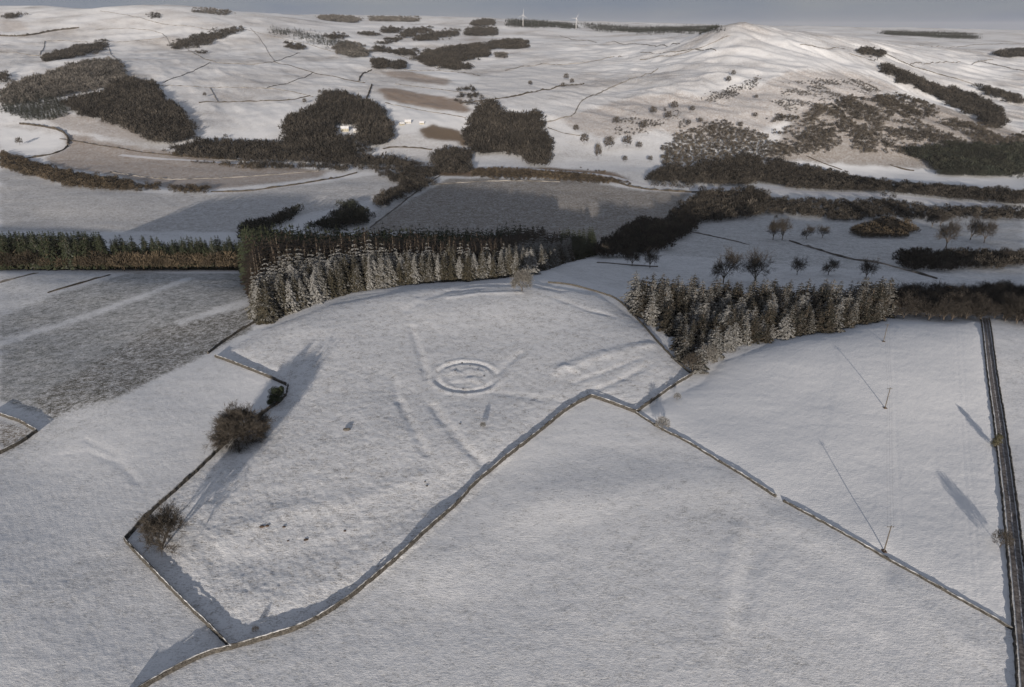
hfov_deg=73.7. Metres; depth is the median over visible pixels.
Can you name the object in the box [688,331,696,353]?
conifer tree
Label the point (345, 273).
spruce tree
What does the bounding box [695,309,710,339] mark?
conifer tree
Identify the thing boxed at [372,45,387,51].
plantation
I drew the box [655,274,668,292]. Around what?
conifer tree
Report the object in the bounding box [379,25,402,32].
plantation
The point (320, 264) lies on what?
spruce tree
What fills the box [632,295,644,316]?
conifer tree
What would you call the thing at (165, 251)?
fir tree
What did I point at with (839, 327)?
conifer tree
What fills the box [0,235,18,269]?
fir tree
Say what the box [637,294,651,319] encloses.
conifer tree
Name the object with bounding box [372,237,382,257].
larch tree
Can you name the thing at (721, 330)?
conifer tree
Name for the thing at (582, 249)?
dark spruce mass
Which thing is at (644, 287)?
conifer tree
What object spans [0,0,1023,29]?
sky
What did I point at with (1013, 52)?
plantation
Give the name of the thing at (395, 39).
plantation
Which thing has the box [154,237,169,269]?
fir tree
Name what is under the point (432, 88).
wire fence
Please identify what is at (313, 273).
spruce tree
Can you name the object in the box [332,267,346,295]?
spruce tree
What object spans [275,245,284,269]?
larch tree
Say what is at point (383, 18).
plantation
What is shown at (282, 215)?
tree belt
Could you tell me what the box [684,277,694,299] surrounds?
conifer tree
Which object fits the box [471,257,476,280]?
spruce tree
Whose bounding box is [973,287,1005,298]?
bare tree
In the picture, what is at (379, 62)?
plantation
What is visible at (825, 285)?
conifer tree
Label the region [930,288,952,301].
bare tree
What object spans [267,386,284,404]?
evergreen tree
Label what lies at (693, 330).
conifer tree
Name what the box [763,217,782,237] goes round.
bare tree
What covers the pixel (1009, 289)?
bare tree
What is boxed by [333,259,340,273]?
spruce tree
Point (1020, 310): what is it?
bare tree
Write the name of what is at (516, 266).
spruce tree
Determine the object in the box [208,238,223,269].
fir tree
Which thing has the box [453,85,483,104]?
plantation
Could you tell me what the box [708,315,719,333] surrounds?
conifer tree
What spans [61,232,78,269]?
fir tree
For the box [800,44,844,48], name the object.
stone wall
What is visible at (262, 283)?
spruce tree
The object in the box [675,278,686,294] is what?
conifer tree
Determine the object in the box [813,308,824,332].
conifer tree
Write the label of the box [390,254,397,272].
spruce tree
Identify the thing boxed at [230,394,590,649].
stone wall
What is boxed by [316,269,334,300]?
spruce tree
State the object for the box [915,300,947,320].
bare tree
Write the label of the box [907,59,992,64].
stone wall
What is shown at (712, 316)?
conifer tree
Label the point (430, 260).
spruce tree
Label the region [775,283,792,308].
conifer tree
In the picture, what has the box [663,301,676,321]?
conifer tree
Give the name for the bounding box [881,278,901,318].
conifer tree
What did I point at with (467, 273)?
spruce tree
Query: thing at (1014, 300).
bare tree
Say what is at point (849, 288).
conifer tree
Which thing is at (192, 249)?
fir tree
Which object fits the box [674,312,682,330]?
conifer tree
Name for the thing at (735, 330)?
conifer tree
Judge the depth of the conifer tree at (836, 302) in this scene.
319.12 m
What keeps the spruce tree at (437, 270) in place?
on the ground
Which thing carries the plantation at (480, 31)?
on the ground
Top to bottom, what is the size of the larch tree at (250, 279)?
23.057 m
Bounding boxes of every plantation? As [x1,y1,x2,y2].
[0,11,27,18]
[0,55,128,106]
[0,70,11,82]
[0,86,70,119]
[40,38,109,61]
[59,75,198,144]
[145,12,161,18]
[167,25,243,48]
[191,7,234,15]
[194,49,207,53]
[267,25,349,48]
[277,87,395,155]
[283,40,306,49]
[316,14,363,22]
[322,31,349,39]
[331,40,373,57]
[333,132,375,152]
[357,31,380,35]
[367,15,421,21]
[369,56,389,69]
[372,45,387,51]
[374,34,401,43]
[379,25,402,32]
[381,46,401,52]
[388,59,407,68]
[394,47,419,55]
[397,25,433,37]
[409,41,491,69]
[412,27,461,40]
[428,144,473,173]
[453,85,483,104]
[460,97,556,165]
[462,25,498,35]
[469,18,495,26]
[483,37,530,48]
[493,51,508,57]
[504,18,579,28]
[578,21,725,35]
[855,45,886,56]
[877,30,982,38]
[877,61,1010,127]
[972,83,1023,103]
[992,47,1023,57]
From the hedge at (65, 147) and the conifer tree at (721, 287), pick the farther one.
the hedge at (65, 147)
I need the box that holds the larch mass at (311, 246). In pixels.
[240,224,561,292]
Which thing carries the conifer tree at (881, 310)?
on the ground
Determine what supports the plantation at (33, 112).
on the ground
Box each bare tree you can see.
[132,498,190,557]
[202,399,275,453]
[509,268,535,290]
[624,248,640,262]
[642,247,660,264]
[683,352,703,370]
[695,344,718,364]
[709,244,744,283]
[737,245,777,281]
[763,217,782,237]
[769,217,794,239]
[790,255,807,272]
[800,226,816,237]
[816,224,830,237]
[820,257,840,274]
[858,255,880,276]
[887,216,899,228]
[890,292,924,315]
[893,290,911,304]
[894,285,907,297]
[895,291,931,313]
[897,285,915,295]
[904,281,931,289]
[907,289,936,301]
[907,295,933,315]
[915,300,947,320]
[918,288,938,298]
[921,298,939,317]
[923,212,941,225]
[927,282,942,289]
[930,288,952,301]
[931,278,956,290]
[932,293,957,316]
[932,298,958,320]
[933,216,963,247]
[935,213,949,223]
[937,281,972,292]
[938,285,955,291]
[942,299,971,320]
[944,292,964,317]
[947,286,966,296]
[950,284,978,296]
[957,283,983,291]
[958,298,985,320]
[964,213,987,239]
[965,283,981,292]
[971,292,994,311]
[971,294,1003,319]
[973,216,1001,242]
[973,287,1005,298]
[979,284,1004,292]
[981,281,994,288]
[988,290,999,308]
[990,299,1012,317]
[994,292,1015,314]
[995,279,1019,290]
[997,281,1012,288]
[999,296,1023,320]
[999,303,1022,320]
[1001,248,1018,255]
[1002,284,1015,293]
[1006,300,1023,323]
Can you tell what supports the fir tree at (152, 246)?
on the ground
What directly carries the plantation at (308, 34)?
on the ground
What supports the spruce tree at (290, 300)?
on the ground
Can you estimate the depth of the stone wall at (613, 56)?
1940.74 m
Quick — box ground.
[0,5,1023,686]
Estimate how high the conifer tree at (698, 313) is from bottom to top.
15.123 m
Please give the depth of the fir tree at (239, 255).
440.33 m
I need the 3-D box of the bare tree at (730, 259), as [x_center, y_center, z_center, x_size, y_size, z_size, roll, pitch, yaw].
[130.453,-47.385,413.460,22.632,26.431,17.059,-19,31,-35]
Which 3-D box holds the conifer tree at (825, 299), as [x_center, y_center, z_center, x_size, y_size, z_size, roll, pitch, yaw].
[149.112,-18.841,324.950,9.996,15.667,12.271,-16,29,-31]
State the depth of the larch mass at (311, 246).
381.64 m
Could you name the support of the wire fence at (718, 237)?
on the ground
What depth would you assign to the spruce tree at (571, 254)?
505.75 m
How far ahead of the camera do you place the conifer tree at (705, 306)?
308.35 m
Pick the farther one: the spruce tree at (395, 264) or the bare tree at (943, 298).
the spruce tree at (395, 264)
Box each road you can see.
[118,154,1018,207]
[983,318,1023,686]
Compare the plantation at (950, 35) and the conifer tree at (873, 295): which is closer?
the conifer tree at (873, 295)
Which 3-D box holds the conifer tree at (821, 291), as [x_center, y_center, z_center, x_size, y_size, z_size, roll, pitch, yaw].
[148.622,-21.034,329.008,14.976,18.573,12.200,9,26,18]
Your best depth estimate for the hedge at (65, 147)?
1045.22 m
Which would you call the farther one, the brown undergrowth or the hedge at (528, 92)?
the hedge at (528, 92)
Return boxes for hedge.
[0,27,78,36]
[19,122,69,144]
[25,145,68,158]
[47,274,109,292]
[60,138,249,160]
[199,95,309,102]
[211,172,356,191]
[276,62,364,82]
[383,146,431,149]
[460,83,583,103]
[470,170,740,192]
[807,156,841,169]
[890,164,913,170]
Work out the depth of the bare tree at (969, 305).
319.14 m
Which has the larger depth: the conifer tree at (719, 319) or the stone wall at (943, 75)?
the stone wall at (943, 75)
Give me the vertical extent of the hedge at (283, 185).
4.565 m
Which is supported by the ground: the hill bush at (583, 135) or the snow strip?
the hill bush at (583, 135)
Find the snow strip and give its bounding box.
[985,318,1023,640]
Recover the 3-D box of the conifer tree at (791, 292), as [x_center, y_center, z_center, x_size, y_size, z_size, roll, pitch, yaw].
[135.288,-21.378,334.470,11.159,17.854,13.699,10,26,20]
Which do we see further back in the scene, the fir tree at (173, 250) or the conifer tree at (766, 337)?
the fir tree at (173, 250)
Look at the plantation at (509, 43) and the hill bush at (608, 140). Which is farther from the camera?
the plantation at (509, 43)
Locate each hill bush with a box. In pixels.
[580,132,588,141]
[594,143,602,156]
[604,136,614,146]
[612,115,619,122]
[623,134,631,144]
[650,106,657,112]
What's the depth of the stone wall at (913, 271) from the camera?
495.41 m
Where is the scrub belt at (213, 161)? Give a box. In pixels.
[162,149,296,169]
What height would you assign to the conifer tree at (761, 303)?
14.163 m
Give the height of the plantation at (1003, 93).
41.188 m
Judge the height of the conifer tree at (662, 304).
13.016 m
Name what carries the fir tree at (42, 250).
on the ground
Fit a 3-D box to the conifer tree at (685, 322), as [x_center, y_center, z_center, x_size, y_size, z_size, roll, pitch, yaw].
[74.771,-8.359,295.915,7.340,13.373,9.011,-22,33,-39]
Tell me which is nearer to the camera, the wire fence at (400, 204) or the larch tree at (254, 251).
the larch tree at (254, 251)
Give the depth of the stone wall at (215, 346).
298.08 m
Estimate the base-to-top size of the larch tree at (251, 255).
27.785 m
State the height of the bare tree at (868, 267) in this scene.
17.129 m
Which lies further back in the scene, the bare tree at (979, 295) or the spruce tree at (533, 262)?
the spruce tree at (533, 262)
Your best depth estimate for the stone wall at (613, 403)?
240.00 m
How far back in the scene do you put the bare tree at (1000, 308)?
323.87 m
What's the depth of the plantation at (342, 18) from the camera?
3763.37 m
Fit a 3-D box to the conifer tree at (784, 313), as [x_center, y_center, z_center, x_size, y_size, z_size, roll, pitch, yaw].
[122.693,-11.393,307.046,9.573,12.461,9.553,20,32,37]
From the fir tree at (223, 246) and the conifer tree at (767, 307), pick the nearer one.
the conifer tree at (767, 307)
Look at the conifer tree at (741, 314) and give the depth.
299.38 m
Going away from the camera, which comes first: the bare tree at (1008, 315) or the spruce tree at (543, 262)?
the bare tree at (1008, 315)
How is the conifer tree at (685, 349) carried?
on the ground
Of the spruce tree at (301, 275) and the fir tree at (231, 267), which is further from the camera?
the fir tree at (231, 267)
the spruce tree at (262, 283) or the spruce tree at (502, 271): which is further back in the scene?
the spruce tree at (502, 271)
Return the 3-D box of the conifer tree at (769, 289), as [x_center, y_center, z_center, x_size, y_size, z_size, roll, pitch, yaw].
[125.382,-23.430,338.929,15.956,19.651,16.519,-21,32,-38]
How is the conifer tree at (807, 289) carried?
on the ground
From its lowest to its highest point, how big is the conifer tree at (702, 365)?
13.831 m
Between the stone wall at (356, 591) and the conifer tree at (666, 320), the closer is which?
the stone wall at (356, 591)
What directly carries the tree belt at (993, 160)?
on the ground
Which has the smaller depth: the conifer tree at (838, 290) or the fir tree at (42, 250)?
the conifer tree at (838, 290)
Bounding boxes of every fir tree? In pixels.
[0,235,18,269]
[6,231,16,251]
[8,234,19,268]
[13,234,29,269]
[19,234,32,269]
[27,233,48,269]
[37,231,52,269]
[42,232,61,270]
[52,233,62,266]
[58,234,77,269]
[59,231,71,268]
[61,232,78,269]
[71,235,91,269]
[71,236,83,254]
[77,230,84,252]
[79,233,98,269]
[83,235,100,269]
[91,234,98,250]
[92,231,109,269]
[96,237,114,269]
[110,240,125,269]
[112,236,121,255]
[120,239,127,268]
[122,249,132,269]
[126,237,141,269]
[139,245,150,269]
[141,236,150,255]
[150,243,158,269]
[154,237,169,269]
[162,245,171,269]
[169,239,181,269]
[178,238,192,269]
[189,237,203,269]
[198,236,206,251]
[201,242,215,269]
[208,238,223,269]
[213,239,222,254]
[220,240,232,269]
[226,244,237,269]
[236,239,241,269]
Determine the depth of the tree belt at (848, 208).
718.77 m
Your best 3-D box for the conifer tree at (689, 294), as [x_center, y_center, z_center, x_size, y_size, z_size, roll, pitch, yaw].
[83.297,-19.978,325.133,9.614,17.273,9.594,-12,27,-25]
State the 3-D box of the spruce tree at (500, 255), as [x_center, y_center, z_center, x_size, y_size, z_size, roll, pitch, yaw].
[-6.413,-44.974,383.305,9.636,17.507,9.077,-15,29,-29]
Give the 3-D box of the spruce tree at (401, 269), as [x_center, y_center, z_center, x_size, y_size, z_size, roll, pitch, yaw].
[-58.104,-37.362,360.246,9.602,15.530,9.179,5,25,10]
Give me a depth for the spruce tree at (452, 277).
367.50 m
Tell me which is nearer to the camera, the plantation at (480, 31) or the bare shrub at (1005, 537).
the bare shrub at (1005, 537)
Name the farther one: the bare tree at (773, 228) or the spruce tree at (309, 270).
the bare tree at (773, 228)
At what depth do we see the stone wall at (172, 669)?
140.37 m
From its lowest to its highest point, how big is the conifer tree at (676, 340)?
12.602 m
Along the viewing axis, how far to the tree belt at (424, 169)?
941.81 m
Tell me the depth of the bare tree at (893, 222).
626.63 m
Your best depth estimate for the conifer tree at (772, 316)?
302.70 m
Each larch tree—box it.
[242,252,261,291]
[244,250,265,293]
[245,248,265,294]
[245,262,253,300]
[253,260,265,284]
[256,249,268,274]
[259,252,271,277]
[267,241,278,271]
[268,251,279,273]
[273,233,284,266]
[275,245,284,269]
[300,245,310,268]
[312,238,321,256]
[320,243,329,261]
[338,233,349,256]
[357,229,371,261]
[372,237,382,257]
[389,236,399,259]
[397,242,402,256]
[420,239,427,258]
[432,235,439,252]
[436,239,443,259]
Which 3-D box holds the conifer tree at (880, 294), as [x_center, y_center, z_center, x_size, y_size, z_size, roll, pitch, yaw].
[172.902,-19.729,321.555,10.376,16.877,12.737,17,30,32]
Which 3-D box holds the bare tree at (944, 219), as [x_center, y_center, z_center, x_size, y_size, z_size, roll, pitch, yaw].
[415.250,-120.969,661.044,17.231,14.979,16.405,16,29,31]
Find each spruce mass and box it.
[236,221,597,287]
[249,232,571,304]
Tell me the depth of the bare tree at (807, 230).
584.11 m
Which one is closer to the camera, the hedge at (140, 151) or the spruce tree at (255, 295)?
the spruce tree at (255, 295)
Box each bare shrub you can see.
[654,416,670,429]
[992,529,1015,547]
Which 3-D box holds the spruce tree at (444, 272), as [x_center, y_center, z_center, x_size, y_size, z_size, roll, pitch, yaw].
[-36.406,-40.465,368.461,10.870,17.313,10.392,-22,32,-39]
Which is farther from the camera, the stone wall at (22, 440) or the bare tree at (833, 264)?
the bare tree at (833, 264)
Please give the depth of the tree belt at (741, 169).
908.61 m
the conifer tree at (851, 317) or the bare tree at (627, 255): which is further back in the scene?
the bare tree at (627, 255)
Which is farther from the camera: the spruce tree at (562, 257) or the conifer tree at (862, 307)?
the spruce tree at (562, 257)
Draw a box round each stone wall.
[0,412,37,453]
[48,37,163,41]
[95,28,169,42]
[102,11,210,29]
[123,537,229,645]
[124,383,288,539]
[137,645,229,686]
[161,85,312,96]
[163,62,209,82]
[188,50,296,64]
[207,321,253,353]
[214,354,286,385]
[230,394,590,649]
[244,29,332,51]
[267,72,312,87]
[505,48,715,70]
[544,68,657,122]
[548,281,690,373]
[561,36,679,46]
[591,394,635,412]
[635,411,776,496]
[636,372,692,411]
[640,36,727,59]
[783,499,1012,629]
[789,240,937,278]
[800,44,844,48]
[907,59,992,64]
[915,67,971,83]
[920,43,1018,47]
[978,60,1023,70]
[980,316,1018,686]
[988,317,1023,565]
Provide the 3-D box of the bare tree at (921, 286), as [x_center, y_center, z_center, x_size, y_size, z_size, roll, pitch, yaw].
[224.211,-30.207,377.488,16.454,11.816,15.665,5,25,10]
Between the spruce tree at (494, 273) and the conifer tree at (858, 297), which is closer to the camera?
the conifer tree at (858, 297)
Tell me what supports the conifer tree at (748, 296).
on the ground
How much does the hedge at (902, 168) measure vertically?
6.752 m
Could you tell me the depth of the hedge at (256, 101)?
1413.21 m
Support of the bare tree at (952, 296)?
on the ground
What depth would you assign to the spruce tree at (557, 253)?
474.61 m
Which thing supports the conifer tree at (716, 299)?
on the ground
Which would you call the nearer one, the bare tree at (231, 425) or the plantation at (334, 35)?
the bare tree at (231, 425)
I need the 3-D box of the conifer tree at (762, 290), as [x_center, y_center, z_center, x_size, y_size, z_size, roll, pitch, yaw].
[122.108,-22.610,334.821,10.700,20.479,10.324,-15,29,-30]
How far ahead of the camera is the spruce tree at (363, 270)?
353.80 m
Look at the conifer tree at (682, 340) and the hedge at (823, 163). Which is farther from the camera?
the hedge at (823, 163)
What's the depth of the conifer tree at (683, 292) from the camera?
326.85 m
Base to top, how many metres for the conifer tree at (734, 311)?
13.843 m
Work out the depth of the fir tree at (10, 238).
448.53 m
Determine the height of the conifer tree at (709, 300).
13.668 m
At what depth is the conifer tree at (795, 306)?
306.28 m
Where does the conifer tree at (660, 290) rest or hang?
on the ground
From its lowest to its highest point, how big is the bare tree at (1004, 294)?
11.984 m
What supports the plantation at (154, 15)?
on the ground
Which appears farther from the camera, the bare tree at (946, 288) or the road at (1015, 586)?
the bare tree at (946, 288)
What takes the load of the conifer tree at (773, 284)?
on the ground
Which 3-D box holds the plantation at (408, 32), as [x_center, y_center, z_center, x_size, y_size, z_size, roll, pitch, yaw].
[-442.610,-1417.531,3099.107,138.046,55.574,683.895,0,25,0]
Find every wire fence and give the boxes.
[0,273,35,282]
[110,170,317,179]
[370,175,439,227]
[385,102,465,117]
[398,84,467,93]
[404,69,479,75]
[430,180,559,184]
[597,262,657,266]
[692,231,748,244]
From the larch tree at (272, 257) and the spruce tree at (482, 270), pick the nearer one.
the larch tree at (272, 257)
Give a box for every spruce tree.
[244,278,256,319]
[251,281,262,317]
[253,288,266,324]
[257,283,282,324]
[260,276,269,293]
[266,277,271,290]
[269,283,277,310]
[273,280,288,317]
[278,274,294,313]
[284,261,301,282]
[285,280,300,314]
[289,273,306,307]
[290,272,308,301]
[295,278,311,308]
[298,266,304,284]
[302,269,314,300]
[305,264,311,278]
[306,258,314,273]
[307,275,324,305]
[309,265,325,285]
[311,269,325,299]
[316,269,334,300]
[318,259,325,274]
[320,267,331,299]
[325,259,334,274]
[325,269,334,288]
[328,266,340,298]
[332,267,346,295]
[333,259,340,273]
[334,264,350,295]
[337,253,350,270]
[337,262,350,291]
[342,257,351,288]
[348,255,360,269]
[350,259,357,272]
[350,264,367,292]
[360,260,365,279]
[363,257,370,285]
[365,258,380,287]
[365,259,376,289]
[370,251,376,262]
[373,253,392,288]
[383,256,400,287]
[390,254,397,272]
[395,259,405,285]
[395,259,406,284]
[403,252,415,284]
[409,255,421,284]
[417,255,427,283]
[424,260,436,283]
[425,255,438,281]
[427,253,435,269]
[432,251,436,267]
[433,256,443,281]
[438,256,451,282]
[444,242,453,263]
[447,259,457,281]
[448,245,458,261]
[452,257,457,274]
[454,256,463,280]
[459,255,478,281]
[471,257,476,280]
[472,255,479,279]
[476,250,490,279]
[487,254,491,277]
[488,258,497,278]
[497,250,502,266]
[497,256,508,277]
[504,247,514,276]
[508,251,522,276]
[521,250,535,274]
[528,247,541,274]
[537,246,547,270]
[537,253,543,270]
[548,253,553,267]
[552,248,559,266]
[556,249,561,264]
[560,251,565,263]
[564,249,570,262]
[567,245,574,261]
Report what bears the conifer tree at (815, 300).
on the ground
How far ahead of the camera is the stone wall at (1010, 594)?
172.52 m
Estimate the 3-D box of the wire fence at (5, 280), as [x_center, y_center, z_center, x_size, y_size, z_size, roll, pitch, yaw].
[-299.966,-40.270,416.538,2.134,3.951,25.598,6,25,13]
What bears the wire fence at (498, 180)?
on the ground
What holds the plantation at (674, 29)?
on the ground
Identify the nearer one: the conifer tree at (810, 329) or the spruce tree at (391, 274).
the conifer tree at (810, 329)
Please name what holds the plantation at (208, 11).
on the ground
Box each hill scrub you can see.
[612,108,687,134]
[660,119,771,165]
[701,77,759,101]
[762,91,1023,166]
[771,76,880,110]
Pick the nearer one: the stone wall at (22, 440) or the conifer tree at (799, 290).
the stone wall at (22, 440)
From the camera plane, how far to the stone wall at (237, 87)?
1529.41 m
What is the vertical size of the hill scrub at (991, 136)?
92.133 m
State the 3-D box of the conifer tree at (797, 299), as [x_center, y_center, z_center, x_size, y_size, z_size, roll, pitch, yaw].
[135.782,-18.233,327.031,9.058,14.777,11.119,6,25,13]
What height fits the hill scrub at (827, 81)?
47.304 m
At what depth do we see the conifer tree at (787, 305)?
315.51 m
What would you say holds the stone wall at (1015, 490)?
on the ground
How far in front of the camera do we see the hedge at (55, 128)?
1180.50 m
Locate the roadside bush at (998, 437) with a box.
[990,433,1003,446]
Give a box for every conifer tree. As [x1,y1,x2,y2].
[619,271,642,307]
[627,281,643,313]
[631,277,650,311]
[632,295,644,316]
[634,281,662,315]
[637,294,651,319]
[641,291,659,326]
[649,273,658,285]
[652,285,668,309]
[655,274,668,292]
[655,297,669,322]
[655,302,674,331]
[660,285,674,314]
[662,279,671,297]
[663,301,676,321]
[664,319,676,336]
[669,279,681,305]
[669,288,676,305]
[669,323,686,349]
[671,336,692,363]
[672,291,685,315]
[672,331,691,360]
[673,275,683,292]
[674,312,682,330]
[674,313,690,335]
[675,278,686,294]
[677,286,687,306]
[681,286,694,310]
[681,304,689,319]
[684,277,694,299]
[684,325,693,341]
[686,300,696,324]
[687,284,699,302]
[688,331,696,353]
[688,342,709,373]
[689,273,699,290]
[689,289,701,309]
[689,320,698,345]
[691,302,705,329]
[694,281,707,301]
[694,331,708,350]
[695,286,708,305]
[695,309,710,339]
[695,321,709,342]
[697,300,710,322]
[704,283,716,308]
[704,297,713,311]
[704,325,726,361]
[705,328,714,342]
[706,280,725,308]
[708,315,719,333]
[709,311,716,327]
[711,288,720,305]
[713,278,725,297]
[714,307,723,315]
[714,314,721,326]
[715,297,727,312]
[717,292,733,311]
[717,309,726,330]
[717,323,723,335]
[719,316,735,342]
[720,305,732,323]
[721,280,733,293]
[721,284,730,297]
[721,325,738,351]
[724,282,744,309]
[725,299,734,310]
[729,311,740,333]
[731,305,739,320]
[732,281,745,299]
[732,321,743,345]
[734,297,745,314]
[736,307,746,328]
[737,316,744,337]
[739,316,752,345]
[740,285,755,307]
[742,309,751,325]
[746,279,760,295]
[746,312,763,343]
[747,299,758,315]
[749,306,759,320]
[752,291,761,305]
[755,280,775,298]
[756,280,768,303]
[757,296,766,310]
[759,319,765,334]
[759,323,774,342]
[760,296,769,312]
[761,297,776,322]
[762,305,775,328]
[763,306,775,326]
[769,279,781,295]
[770,295,779,317]
[770,323,775,338]
[772,314,795,339]
[773,306,779,326]
[774,316,781,332]
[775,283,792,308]
[775,308,792,324]
[778,296,793,314]
[782,284,794,301]
[788,308,797,332]
[789,291,802,308]
[789,300,801,320]
[791,283,806,301]
[794,292,807,311]
[794,311,807,334]
[794,323,802,336]
[798,293,812,309]
[798,302,814,325]
[801,279,813,299]
[804,315,816,334]
[810,292,822,309]
[813,284,828,305]
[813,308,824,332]
[814,300,823,320]
[815,300,836,332]
[818,280,828,295]
[819,292,831,306]
[821,287,834,304]
[823,295,834,320]
[825,279,841,297]
[826,304,845,332]
[832,294,840,310]
[833,283,843,300]
[835,291,842,306]
[835,298,844,316]
[839,301,852,326]
[840,310,849,327]
[843,290,854,311]
[844,280,853,296]
[845,308,855,327]
[846,285,855,298]
[851,291,862,306]
[851,292,865,320]
[851,304,860,325]
[852,277,867,298]
[852,303,860,323]
[856,295,867,319]
[857,302,871,323]
[859,287,866,306]
[864,294,873,314]
[865,283,882,314]
[866,302,880,322]
[871,286,888,316]
[872,275,887,289]
[877,279,893,310]
[877,298,886,320]
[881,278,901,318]
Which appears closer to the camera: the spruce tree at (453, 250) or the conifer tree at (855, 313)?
the conifer tree at (855, 313)
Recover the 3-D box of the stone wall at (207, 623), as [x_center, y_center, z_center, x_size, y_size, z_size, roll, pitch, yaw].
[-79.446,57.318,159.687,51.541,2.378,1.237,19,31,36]
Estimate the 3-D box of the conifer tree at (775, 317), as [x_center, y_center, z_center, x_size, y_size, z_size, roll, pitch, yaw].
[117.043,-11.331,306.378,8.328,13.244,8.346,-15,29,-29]
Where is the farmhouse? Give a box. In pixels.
[340,126,348,131]
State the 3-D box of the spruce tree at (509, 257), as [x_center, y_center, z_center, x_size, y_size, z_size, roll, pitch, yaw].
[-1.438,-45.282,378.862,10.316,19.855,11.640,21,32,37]
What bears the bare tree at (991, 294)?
on the ground
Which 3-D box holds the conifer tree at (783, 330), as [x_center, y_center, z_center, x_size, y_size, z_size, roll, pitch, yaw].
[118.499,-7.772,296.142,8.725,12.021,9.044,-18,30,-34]
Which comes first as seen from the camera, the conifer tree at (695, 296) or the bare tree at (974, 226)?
the conifer tree at (695, 296)
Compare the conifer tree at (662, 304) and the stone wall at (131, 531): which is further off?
the conifer tree at (662, 304)
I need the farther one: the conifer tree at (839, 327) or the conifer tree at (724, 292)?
the conifer tree at (724, 292)
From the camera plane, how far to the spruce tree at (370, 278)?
349.26 m
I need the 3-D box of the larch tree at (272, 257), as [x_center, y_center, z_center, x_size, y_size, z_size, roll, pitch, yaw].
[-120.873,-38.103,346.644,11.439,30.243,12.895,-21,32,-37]
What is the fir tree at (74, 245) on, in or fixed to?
on the ground
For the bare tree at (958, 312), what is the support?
on the ground
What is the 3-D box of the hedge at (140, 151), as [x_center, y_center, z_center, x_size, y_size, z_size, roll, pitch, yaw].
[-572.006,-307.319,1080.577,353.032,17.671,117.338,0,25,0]
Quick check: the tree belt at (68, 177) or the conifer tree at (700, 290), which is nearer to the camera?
the conifer tree at (700, 290)
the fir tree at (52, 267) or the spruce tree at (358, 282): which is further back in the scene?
the fir tree at (52, 267)
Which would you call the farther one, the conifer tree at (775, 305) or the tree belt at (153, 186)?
the tree belt at (153, 186)
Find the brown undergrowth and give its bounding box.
[0,249,240,270]
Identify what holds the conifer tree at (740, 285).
on the ground
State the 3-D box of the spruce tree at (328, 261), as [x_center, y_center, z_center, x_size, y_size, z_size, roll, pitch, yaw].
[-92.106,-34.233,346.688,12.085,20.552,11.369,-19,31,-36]
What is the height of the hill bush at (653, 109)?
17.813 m
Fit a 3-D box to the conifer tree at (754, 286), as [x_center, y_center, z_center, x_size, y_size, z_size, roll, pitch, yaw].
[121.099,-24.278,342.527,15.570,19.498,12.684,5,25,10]
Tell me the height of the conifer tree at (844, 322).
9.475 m
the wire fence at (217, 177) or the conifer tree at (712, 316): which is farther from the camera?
the wire fence at (217, 177)
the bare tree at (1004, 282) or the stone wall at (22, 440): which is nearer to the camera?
the stone wall at (22, 440)
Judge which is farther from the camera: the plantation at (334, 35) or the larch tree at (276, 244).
the plantation at (334, 35)
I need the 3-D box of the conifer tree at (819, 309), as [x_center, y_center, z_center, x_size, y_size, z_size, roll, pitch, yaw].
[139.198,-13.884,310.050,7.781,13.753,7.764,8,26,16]
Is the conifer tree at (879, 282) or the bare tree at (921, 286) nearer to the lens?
the conifer tree at (879, 282)
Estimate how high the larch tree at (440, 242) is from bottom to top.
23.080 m
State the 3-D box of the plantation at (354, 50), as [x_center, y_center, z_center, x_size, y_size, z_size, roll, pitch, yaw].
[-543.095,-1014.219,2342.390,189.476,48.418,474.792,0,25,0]
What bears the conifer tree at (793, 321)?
on the ground
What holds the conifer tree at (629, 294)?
on the ground
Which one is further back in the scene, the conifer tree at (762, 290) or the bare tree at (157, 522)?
the conifer tree at (762, 290)
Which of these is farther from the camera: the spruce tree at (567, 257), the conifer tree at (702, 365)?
the spruce tree at (567, 257)
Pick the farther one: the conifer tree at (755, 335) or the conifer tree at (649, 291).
the conifer tree at (649, 291)
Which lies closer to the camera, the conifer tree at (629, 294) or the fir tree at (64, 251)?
the conifer tree at (629, 294)
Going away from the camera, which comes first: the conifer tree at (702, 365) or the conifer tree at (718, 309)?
the conifer tree at (702, 365)
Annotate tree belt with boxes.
[0,150,135,190]
[132,181,161,191]
[167,184,211,193]
[169,134,413,171]
[236,216,275,239]
[265,203,304,224]
[303,199,375,230]
[372,168,437,206]
[395,159,436,177]
[471,166,630,183]
[587,185,771,257]
[644,152,771,189]
[760,195,1023,221]
[761,155,1023,204]
[848,216,920,237]
[891,245,1023,271]
[902,140,1023,179]
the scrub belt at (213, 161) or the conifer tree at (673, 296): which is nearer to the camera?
the conifer tree at (673, 296)
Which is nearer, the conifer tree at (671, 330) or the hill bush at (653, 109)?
the conifer tree at (671, 330)
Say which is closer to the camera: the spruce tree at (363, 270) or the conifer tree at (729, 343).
the conifer tree at (729, 343)
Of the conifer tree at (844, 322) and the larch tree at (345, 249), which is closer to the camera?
the conifer tree at (844, 322)
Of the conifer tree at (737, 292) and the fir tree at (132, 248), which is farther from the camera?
the fir tree at (132, 248)
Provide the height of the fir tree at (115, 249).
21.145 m
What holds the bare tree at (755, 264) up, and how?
on the ground
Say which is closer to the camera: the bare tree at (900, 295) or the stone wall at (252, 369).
the stone wall at (252, 369)
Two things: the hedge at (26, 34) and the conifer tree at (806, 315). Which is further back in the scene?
the hedge at (26, 34)
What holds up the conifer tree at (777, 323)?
on the ground

